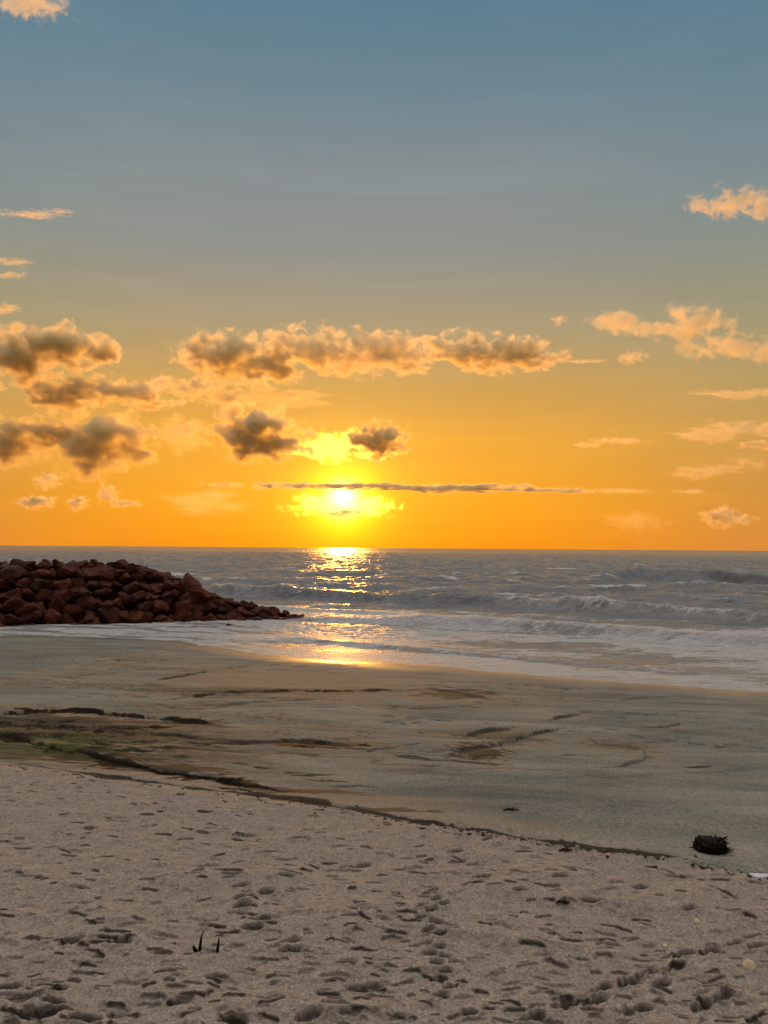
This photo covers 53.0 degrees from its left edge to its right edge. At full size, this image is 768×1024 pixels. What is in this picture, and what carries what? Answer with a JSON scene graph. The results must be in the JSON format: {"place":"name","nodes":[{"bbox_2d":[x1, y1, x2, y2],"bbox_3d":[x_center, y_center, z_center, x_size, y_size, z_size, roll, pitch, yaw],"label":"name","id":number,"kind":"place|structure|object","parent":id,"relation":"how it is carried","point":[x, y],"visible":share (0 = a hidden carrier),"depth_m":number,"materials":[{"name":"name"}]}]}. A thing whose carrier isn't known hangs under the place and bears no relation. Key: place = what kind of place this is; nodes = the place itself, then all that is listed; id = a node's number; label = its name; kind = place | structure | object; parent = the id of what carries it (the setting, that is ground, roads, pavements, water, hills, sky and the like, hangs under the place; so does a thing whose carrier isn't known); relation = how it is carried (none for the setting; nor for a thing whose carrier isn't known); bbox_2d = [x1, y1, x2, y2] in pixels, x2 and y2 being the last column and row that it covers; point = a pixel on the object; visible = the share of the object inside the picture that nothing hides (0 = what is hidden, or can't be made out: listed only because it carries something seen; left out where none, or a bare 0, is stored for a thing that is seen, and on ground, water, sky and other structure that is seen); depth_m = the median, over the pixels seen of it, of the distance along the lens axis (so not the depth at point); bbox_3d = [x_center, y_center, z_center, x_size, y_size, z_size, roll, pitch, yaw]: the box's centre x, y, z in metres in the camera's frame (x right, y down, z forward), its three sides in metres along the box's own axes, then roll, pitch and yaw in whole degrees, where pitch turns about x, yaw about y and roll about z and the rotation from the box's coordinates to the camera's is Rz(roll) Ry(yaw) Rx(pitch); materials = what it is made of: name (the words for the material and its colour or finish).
{"place":"outdoors","nodes":[
{"label":"outdoors","id":0,"kind":"place"},
{"bbox_2d":[0,564,767,1023],"bbox_3d":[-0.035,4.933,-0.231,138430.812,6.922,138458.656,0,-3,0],"label":"sand beach","id":1,"kind":"structure","parent":0,"point":[122,886],"depth_m":11.36,"materials":[{"name":"sand"}]},
{"bbox_2d":[0,614,7,625],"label":"boulder","id":2,"kind":"object","parent":1,"relation":"on","point":[2,620],"visible":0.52,"depth_m":58.77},
{"bbox_2d":[0,579,10,589],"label":"boulder","id":3,"kind":"object","parent":1,"relation":"on","point":[4,585],"visible":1,"depth_m":61.39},
{"bbox_2d":[0,565,23,582],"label":"boulder","id":4,"kind":"object","parent":1,"relation":"on","point":[14,573],"visible":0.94,"depth_m":61.91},
{"bbox_2d":[1,588,24,602],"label":"boulder","id":5,"kind":"object","parent":1,"relation":"on","point":[9,595],"visible":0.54,"depth_m":60.62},
{"bbox_2d":[4,614,21,625],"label":"boulder","id":6,"kind":"object","parent":1,"relation":"on","point":[11,619],"visible":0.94,"depth_m":58.84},
{"bbox_2d":[2,596,26,613],"bbox_3d":[-28.855,7.378,60.342,2.058,0.826,1.924,-18,-30,-38],"label":"boulder","id":7,"kind":"object","parent":1,"relation":"on","point":[8,606],"visible":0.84,"depth_m":59.80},
{"bbox_2d":[8,559,33,572],"bbox_3d":[-29.872,4.715,63.807,2.394,1.481,1.594,26,-45,-19],"label":"boulder","id":8,"kind":"object","parent":1,"relation":"on","point":[20,562],"visible":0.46,"depth_m":63.38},
{"bbox_2d":[25,561,36,567],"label":"boulder","id":9,"kind":"object","parent":8,"relation":"on","point":[32,564],"visible":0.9,"depth_m":63.61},
{"bbox_2d":[15,577,31,588],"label":"boulder","id":10,"kind":"object","parent":1,"relation":"on","point":[24,583],"visible":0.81,"depth_m":61.98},
{"bbox_2d":[20,569,29,578],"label":"boulder","id":11,"kind":"object","parent":1,"relation":"on","point":[26,573],"visible":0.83,"depth_m":62.79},
{"bbox_2d":[14,602,38,615],"bbox_3d":[-27.782,7.776,60.484,1.970,1.378,1.536,0,-3,3],"label":"boulder","id":12,"kind":"object","parent":1,"relation":"on","point":[31,607],"visible":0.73,"depth_m":60.00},
{"bbox_2d":[19,612,33,624],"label":"boulder","id":13,"kind":"object","parent":1,"relation":"on","point":[26,618],"visible":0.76,"depth_m":59.67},
{"bbox_2d":[20,589,33,599],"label":"boulder","id":14,"kind":"object","parent":1,"relation":"on","point":[27,594],"visible":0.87,"depth_m":60.96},
{"bbox_2d":[32,611,41,621],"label":"boulder","id":15,"kind":"object","parent":1,"relation":"on","point":[36,615],"visible":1,"depth_m":59.75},
{"bbox_2d":[30,578,47,591],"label":"boulder","id":16,"kind":"object","parent":1,"relation":"on","point":[37,584],"visible":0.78,"depth_m":61.88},
{"bbox_2d":[35,601,44,616],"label":"boulder","id":17,"kind":"object","parent":1,"relation":"on","point":[41,606],"visible":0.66,"depth_m":60.40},
{"bbox_2d":[29,569,55,580],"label":"boulder","id":18,"kind":"object","parent":1,"relation":"on","point":[40,574],"visible":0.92,"depth_m":62.87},
{"bbox_2d":[33,589,52,602],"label":"boulder","id":19,"kind":"object","parent":1,"relation":"on","point":[41,595],"visible":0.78,"depth_m":61.46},
{"bbox_2d":[45,580,56,589],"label":"boulder","id":20,"kind":"object","parent":19,"relation":"on","point":[49,585],"visible":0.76,"depth_m":62.29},
{"bbox_2d":[39,559,53,569],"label":"boulder","id":21,"kind":"object","parent":1,"relation":"on","point":[45,564],"visible":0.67,"depth_m":63.82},
{"bbox_2d":[46,568,56,579],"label":"boulder","id":22,"kind":"object","parent":1,"relation":"on","point":[52,571],"visible":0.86,"depth_m":63.18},
{"bbox_2d":[42,609,62,623],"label":"boulder","id":23,"kind":"object","parent":1,"relation":"on","point":[53,616],"visible":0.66,"depth_m":59.77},
{"bbox_2d":[48,598,65,612],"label":"boulder","id":24,"kind":"object","parent":1,"relation":"on","point":[51,605],"visible":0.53,"depth_m":61.04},
{"bbox_2d":[52,561,64,567],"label":"boulder","id":25,"kind":"object","parent":1,"relation":"on","point":[61,563],"visible":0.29,"depth_m":64.65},
{"bbox_2d":[46,589,71,606],"bbox_3d":[-26.221,6.843,61.989,2.132,1.262,1.764,-4,24,36],"label":"boulder","id":26,"kind":"object","parent":1,"relation":"on","point":[62,595],"visible":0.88,"depth_m":61.38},
{"bbox_2d":[58,565,74,579],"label":"boulder","id":27,"kind":"object","parent":1,"relation":"on","point":[66,571],"visible":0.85,"depth_m":63.02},
{"bbox_2d":[59,613,73,623],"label":"boulder","id":28,"kind":"object","parent":1,"relation":"on","point":[66,618],"visible":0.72,"depth_m":60.51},
{"bbox_2d":[61,604,82,615],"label":"boulder","id":29,"kind":"object","parent":1,"relation":"on","point":[72,609],"visible":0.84,"depth_m":61.27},
{"bbox_2d":[63,560,85,571],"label":"boulder","id":30,"kind":"object","parent":1,"relation":"on","point":[75,564],"visible":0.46,"depth_m":64.47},
{"bbox_2d":[71,578,84,586],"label":"boulder","id":31,"kind":"object","parent":1,"relation":"on","point":[77,582],"visible":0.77,"depth_m":63.01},
{"bbox_2d":[68,586,89,600],"bbox_3d":[-24.751,6.716,62.536,1.900,1.354,1.686,0,-3,9],"label":"boulder","id":32,"kind":"object","parent":1,"relation":"on","point":[73,592],"visible":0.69,"depth_m":62.11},
{"bbox_2d":[52,578,72,589],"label":"boulder","id":33,"kind":"object","parent":32,"relation":"on","point":[63,584],"visible":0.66,"depth_m":62.08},
{"bbox_2d":[73,570,86,579],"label":"boulder","id":34,"kind":"object","parent":1,"relation":"on","point":[79,574],"visible":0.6,"depth_m":63.63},
{"bbox_2d":[75,596,96,612],"bbox_3d":[-23.966,7.584,62.293,1.971,1.503,1.527,-3,-10,-7],"label":"boulder","id":35,"kind":"object","parent":1,"relation":"on","point":[85,603],"visible":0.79,"depth_m":61.73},
{"bbox_2d":[79,589,93,596],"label":"boulder","id":36,"kind":"object","parent":1,"relation":"on","point":[83,593],"visible":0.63,"depth_m":61.98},
{"bbox_2d":[81,566,101,578],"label":"boulder","id":37,"kind":"object","parent":1,"relation":"on","point":[91,572],"visible":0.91,"depth_m":64.06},
{"bbox_2d":[83,610,99,624],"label":"boulder","id":38,"kind":"object","parent":1,"relation":"on","point":[89,617],"visible":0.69,"depth_m":60.48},
{"bbox_2d":[82,617,100,624],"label":"boulder","id":39,"kind":"object","parent":1,"relation":"on","point":[96,621],"visible":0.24,"depth_m":60.45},
{"bbox_2d":[88,580,98,590],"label":"boulder","id":40,"kind":"object","parent":1,"relation":"on","point":[93,584],"visible":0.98,"depth_m":63.12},
{"bbox_2d":[86,562,102,567],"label":"boulder","id":41,"kind":"object","parent":1,"relation":"on","point":[89,565],"visible":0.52,"depth_m":65.02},
{"bbox_2d":[92,589,102,597],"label":"boulder","id":42,"kind":"object","parent":1,"relation":"on","point":[97,593],"visible":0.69,"depth_m":62.61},
{"bbox_2d":[94,598,102,609],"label":"boulder","id":43,"kind":"object","parent":1,"relation":"on","point":[98,602],"visible":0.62,"depth_m":62.04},
{"bbox_2d":[96,600,113,609],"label":"boulder","id":44,"kind":"object","parent":1,"relation":"on","point":[107,604],"visible":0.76,"depth_m":61.75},
{"bbox_2d":[96,567,116,580],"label":"boulder","id":45,"kind":"object","parent":1,"relation":"on","point":[107,573],"visible":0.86,"depth_m":64.24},
{"bbox_2d":[98,579,114,589],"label":"boulder","id":46,"kind":"object","parent":1,"relation":"on","point":[103,583],"visible":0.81,"depth_m":63.75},
{"bbox_2d":[102,588,111,597],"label":"boulder","id":47,"kind":"object","parent":1,"relation":"on","point":[106,592],"visible":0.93,"depth_m":62.78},
{"bbox_2d":[97,607,126,623],"bbox_3d":[-21.759,8.469,61.763,1.968,1.641,1.457,0,-3,18],"label":"boulder","id":48,"kind":"object","parent":1,"relation":"on","point":[109,616],"visible":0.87,"depth_m":61.44,"materials":[{"name":"stone"}]},
{"bbox_2d":[112,581,123,587],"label":"boulder","id":49,"kind":"object","parent":1,"relation":"on","point":[117,584],"visible":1,"depth_m":64.02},
{"bbox_2d":[119,572,129,583],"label":"boulder","id":50,"kind":"object","parent":49,"relation":"on","point":[124,578],"visible":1,"depth_m":64.47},
{"bbox_2d":[112,597,124,609],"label":"boulder","id":51,"kind":"object","parent":1,"relation":"on","point":[118,602],"visible":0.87,"depth_m":62.55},
{"bbox_2d":[114,569,127,576],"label":"boulder","id":52,"kind":"object","parent":1,"relation":"on","point":[118,572],"visible":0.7,"depth_m":64.72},
{"bbox_2d":[114,559,129,569],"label":"boulder","id":53,"kind":"object","parent":1,"relation":"on","point":[122,564],"visible":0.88,"depth_m":65.55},
{"bbox_2d":[119,611,129,621],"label":"boulder","id":54,"kind":"object","parent":1,"relation":"on","point":[124,615],"visible":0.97,"depth_m":61.76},
{"bbox_2d":[115,591,134,604],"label":"boulder","id":55,"kind":"object","parent":1,"relation":"on","point":[123,595],"visible":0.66,"depth_m":63.11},
{"bbox_2d":[122,581,140,594],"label":"boulder","id":56,"kind":"object","parent":1,"relation":"on","point":[131,588],"visible":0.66,"depth_m":63.92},
{"bbox_2d":[123,563,139,574],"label":"boulder","id":57,"kind":"object","parent":1,"relation":"on","point":[130,568],"visible":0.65,"depth_m":65.60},
{"bbox_2d":[126,590,146,602],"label":"boulder","id":58,"kind":"object","parent":1,"relation":"on","point":[138,597],"visible":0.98,"depth_m":63.13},
{"bbox_2d":[130,574,142,582],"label":"boulder","id":59,"kind":"object","parent":1,"relation":"on","point":[137,577],"visible":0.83,"depth_m":64.98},
{"bbox_2d":[134,566,149,577],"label":"boulder","id":60,"kind":"object","parent":59,"relation":"on","point":[143,572],"visible":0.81,"depth_m":65.75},
{"bbox_2d":[129,611,148,622],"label":"boulder","id":61,"kind":"object","parent":1,"relation":"on","point":[138,616],"visible":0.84,"depth_m":61.97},
{"bbox_2d":[135,603,150,612],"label":"boulder","id":62,"kind":"object","parent":1,"relation":"on","point":[141,607],"visible":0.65,"depth_m":62.76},
{"bbox_2d":[140,582,149,592],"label":"boulder","id":63,"kind":"object","parent":1,"relation":"on","point":[144,587],"visible":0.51,"depth_m":64.29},
{"bbox_2d":[143,592,152,600],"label":"boulder","id":64,"kind":"object","parent":1,"relation":"on","point":[148,597],"visible":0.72,"depth_m":63.80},
{"bbox_2d":[142,601,154,608],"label":"boulder","id":65,"kind":"object","parent":1,"relation":"on","point":[149,604],"visible":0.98,"depth_m":63.06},
{"bbox_2d":[146,611,153,622],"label":"boulder","id":66,"kind":"object","parent":1,"relation":"on","point":[150,615],"visible":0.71,"depth_m":62.63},
{"bbox_2d":[146,570,156,580],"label":"boulder","id":67,"kind":"object","parent":1,"relation":"on","point":[151,575],"visible":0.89,"depth_m":65.79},
{"bbox_2d":[151,595,158,601],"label":"boulder","id":68,"kind":"object","parent":1,"relation":"on","point":[154,598],"visible":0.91,"depth_m":63.87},
{"bbox_2d":[147,583,163,590],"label":"boulder","id":69,"kind":"object","parent":1,"relation":"on","point":[159,586],"visible":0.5,"depth_m":65.28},
{"bbox_2d":[149,586,161,594],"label":"boulder","id":70,"kind":"object","parent":1,"relation":"on","point":[154,590],"visible":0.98,"depth_m":64.64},
{"bbox_2d":[152,600,169,612],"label":"boulder","id":71,"kind":"object","parent":1,"relation":"on","point":[159,605],"visible":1,"depth_m":63.33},
{"bbox_2d":[156,572,166,579],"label":"boulder","id":72,"kind":"object","parent":1,"relation":"on","point":[161,575],"visible":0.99,"depth_m":66.36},
{"bbox_2d":[151,613,173,621],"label":"boulder","id":73,"kind":"object","parent":1,"relation":"on","point":[158,617],"visible":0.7,"depth_m":62.68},
{"bbox_2d":[159,591,173,598],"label":"boulder","id":74,"kind":"object","parent":1,"relation":"on","point":[168,593],"visible":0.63,"depth_m":64.78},
{"bbox_2d":[161,595,172,605],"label":"boulder","id":75,"kind":"object","parent":1,"relation":"on","point":[168,601],"visible":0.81,"depth_m":64.57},
{"bbox_2d":[161,618,173,622],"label":"boulder","id":76,"kind":"object","parent":1,"relation":"on","point":[169,620],"visible":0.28,"depth_m":62.32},
{"bbox_2d":[163,582,174,590],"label":"boulder","id":77,"kind":"object","parent":1,"relation":"on","point":[168,586],"visible":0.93,"depth_m":65.39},
{"bbox_2d":[171,589,181,597],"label":"boulder","id":78,"kind":"object","parent":1,"relation":"on","point":[176,592],"visible":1,"depth_m":65.18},
{"bbox_2d":[173,586,184,594],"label":"boulder","id":79,"kind":"object","parent":1,"relation":"on","point":[181,590],"visible":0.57,"depth_m":65.49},
{"bbox_2d":[175,608,186,621],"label":"boulder","id":80,"kind":"object","parent":1,"relation":"on","point":[182,615],"visible":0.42,"depth_m":63.63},
{"bbox_2d":[178,592,198,603],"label":"boulder","id":81,"kind":"object","parent":80,"relation":"on","point":[189,596],"visible":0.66,"depth_m":65.00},
{"bbox_2d":[174,599,193,615],"bbox_3d":[-16.844,8.143,64.791,1.920,1.279,2.118,-36,4,8],"label":"boulder","id":82,"kind":"object","parent":1,"relation":"on","point":[187,604],"visible":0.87,"depth_m":64.17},
{"bbox_2d":[193,930,203,951],"bbox_3d":[-1.985,4.620,8.218,0.116,0.293,0.042,2,-3,-26],"label":"twig","id":83,"kind":"object","parent":1,"relation":"in","point":[199,947],"visible":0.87,"depth_m":8.21,"materials":[{"name":"brown wood"}]},
{"bbox_2d":[192,603,204,612],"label":"boulder","id":84,"kind":"object","parent":1,"relation":"on","point":[201,606],"visible":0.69,"depth_m":64.77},
{"bbox_2d":[202,600,213,611],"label":"boulder","id":85,"kind":"object","parent":84,"relation":"on","point":[207,608],"visible":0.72,"depth_m":65.43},
{"bbox_2d":[204,603,217,610],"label":"boulder","id":86,"kind":"object","parent":85,"relation":"on","point":[215,607],"visible":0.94,"depth_m":65.45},
{"bbox_2d":[211,599,224,606],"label":"boulder","id":87,"kind":"object","parent":1,"relation":"on","point":[218,602],"visible":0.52,"depth_m":66.00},
{"bbox_2d":[216,614,226,619],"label":"boulder","id":88,"kind":"object","parent":1,"relation":"on","point":[220,616],"visible":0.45,"depth_m":64.92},
{"bbox_2d":[217,606,227,612],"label":"boulder","id":89,"kind":"object","parent":1,"relation":"on","point":[221,609],"visible":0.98,"depth_m":65.66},
{"bbox_2d":[220,603,233,611],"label":"boulder","id":90,"kind":"object","parent":1,"relation":"on","point":[228,606],"visible":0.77,"depth_m":65.99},
{"bbox_2d":[222,598,233,604],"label":"boulder","id":91,"kind":"object","parent":90,"relation":"on","point":[229,601],"visible":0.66,"depth_m":66.38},
{"bbox_2d":[223,609,237,614],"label":"boulder","id":92,"kind":"object","parent":1,"relation":"on","point":[231,611],"visible":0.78,"depth_m":65.76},
{"bbox_2d":[225,612,237,619],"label":"boulder","id":93,"kind":"object","parent":1,"relation":"on","point":[231,616],"visible":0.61,"depth_m":64.99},
{"bbox_2d":[237,606,249,614],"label":"boulder","id":94,"kind":"object","parent":1,"relation":"on","point":[241,610],"visible":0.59,"depth_m":66.27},
{"bbox_2d":[240,600,248,607],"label":"boulder","id":95,"kind":"object","parent":1,"relation":"on","point":[243,603],"visible":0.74,"depth_m":66.89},
{"bbox_2d":[245,601,254,609],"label":"boulder","id":96,"kind":"object","parent":95,"relation":"on","point":[249,605],"visible":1,"depth_m":66.63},
{"bbox_2d":[243,613,256,618],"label":"boulder","id":97,"kind":"object","parent":1,"relation":"on","point":[247,615],"visible":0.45,"depth_m":65.73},
{"bbox_2d":[247,616,262,619],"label":"boulder","id":98,"kind":"object","parent":1,"relation":"on","point":[256,618],"visible":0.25,"depth_m":65.12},
{"bbox_2d":[252,608,261,615],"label":"boulder","id":99,"kind":"object","parent":1,"relation":"on","point":[256,611],"visible":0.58,"depth_m":66.02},
{"bbox_2d":[258,612,267,617],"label":"boulder","id":100,"kind":"object","parent":1,"relation":"on","point":[263,614],"visible":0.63,"depth_m":66.03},
{"bbox_2d":[255,606,271,614],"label":"boulder","id":101,"kind":"object","parent":1,"relation":"on","point":[267,610],"visible":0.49,"depth_m":66.65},
{"bbox_2d":[270,608,279,615],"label":"boulder","id":102,"kind":"object","parent":1,"relation":"on","point":[274,611],"visible":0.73,"depth_m":66.88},
{"bbox_2d":[9,765,767,880],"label":"wrack debris","id":103,"kind":"object","parent":1,"relation":"on","point":[607,856],"visible":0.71,"depth_m":11.73,"materials":[{"name":"plant"}]},
{"bbox_2d":[555,896,569,903],"bbox_3d":[2.140,4.665,9.237,0.172,0.051,0.100,2,-3,-30],"label":"wrack scrap","id":104,"kind":"object","parent":1,"relation":"on","point":[564,901],"visible":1,"depth_m":9.22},
{"bbox_2d":[743,959,754,969],"bbox_3d":[3.728,4.633,7.864,0.119,0.119,0.024,6,-39,18],"label":"seashell","id":105,"kind":"object","parent":1,"relation":"on","point":[748,964],"visible":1,"depth_m":7.86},
{"bbox_2d":[749,873,767,877],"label":"plastic scrap","id":106,"kind":"object","parent":1,"relation":"on","point":[756,875],"visible":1,"depth_m":10.19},
{"bbox_2d":[0,545,767,691],"bbox_3d":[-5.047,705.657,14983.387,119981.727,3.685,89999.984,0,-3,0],"label":"sea water","id":107,"kind":"structure","parent":0,"point":[692,618],"depth_m":74.61,"materials":[{"name":"liquid"}]},
{"bbox_2d":[0,0,767,550],"label":"sky","id":108,"kind":"structure","parent":0,"point":[444,274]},
{"bbox_2d":[690,834,733,857],"bbox_3d":[4.862,4.968,11.493,0.574,0.274,0.708,-2,-4,45],"label":"driftwood stump","id":109,"kind":"object","parent":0,"point":[710,844],"visible":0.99,"depth_m":11.40,"materials":[{"name":"brown wood"}]},
{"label":"boulder","id":110,"kind":"object","parent":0,"visible":0},
{"bbox_2d":[204,613,216,619],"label":"boulder","id":111,"kind":"object","parent":110,"relation":"on","point":[209,616],"visible":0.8,"depth_m":64.36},
{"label":"boulder","id":112,"kind":"object","parent":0,"visible":0},
{"bbox_2d":[193,609,203,619],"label":"boulder","id":113,"kind":"object","parent":112,"relation":"on","point":[197,613],"visible":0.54,"depth_m":64.13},
{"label":"boulder","id":114,"kind":"object","parent":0,"visible":0},
{"bbox_2d":[181,572,201,592],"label":"boulder","id":115,"kind":"object","parent":114,"relation":"on","point":[189,581],"visible":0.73,"depth_m":65.88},
{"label":"boulder","id":116,"kind":"object","parent":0,"visible":0},
{"bbox_2d":[189,589,210,601],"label":"boulder","id":117,"kind":"object","parent":116,"relation":"on","point":[204,596],"visible":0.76,"depth_m":65.09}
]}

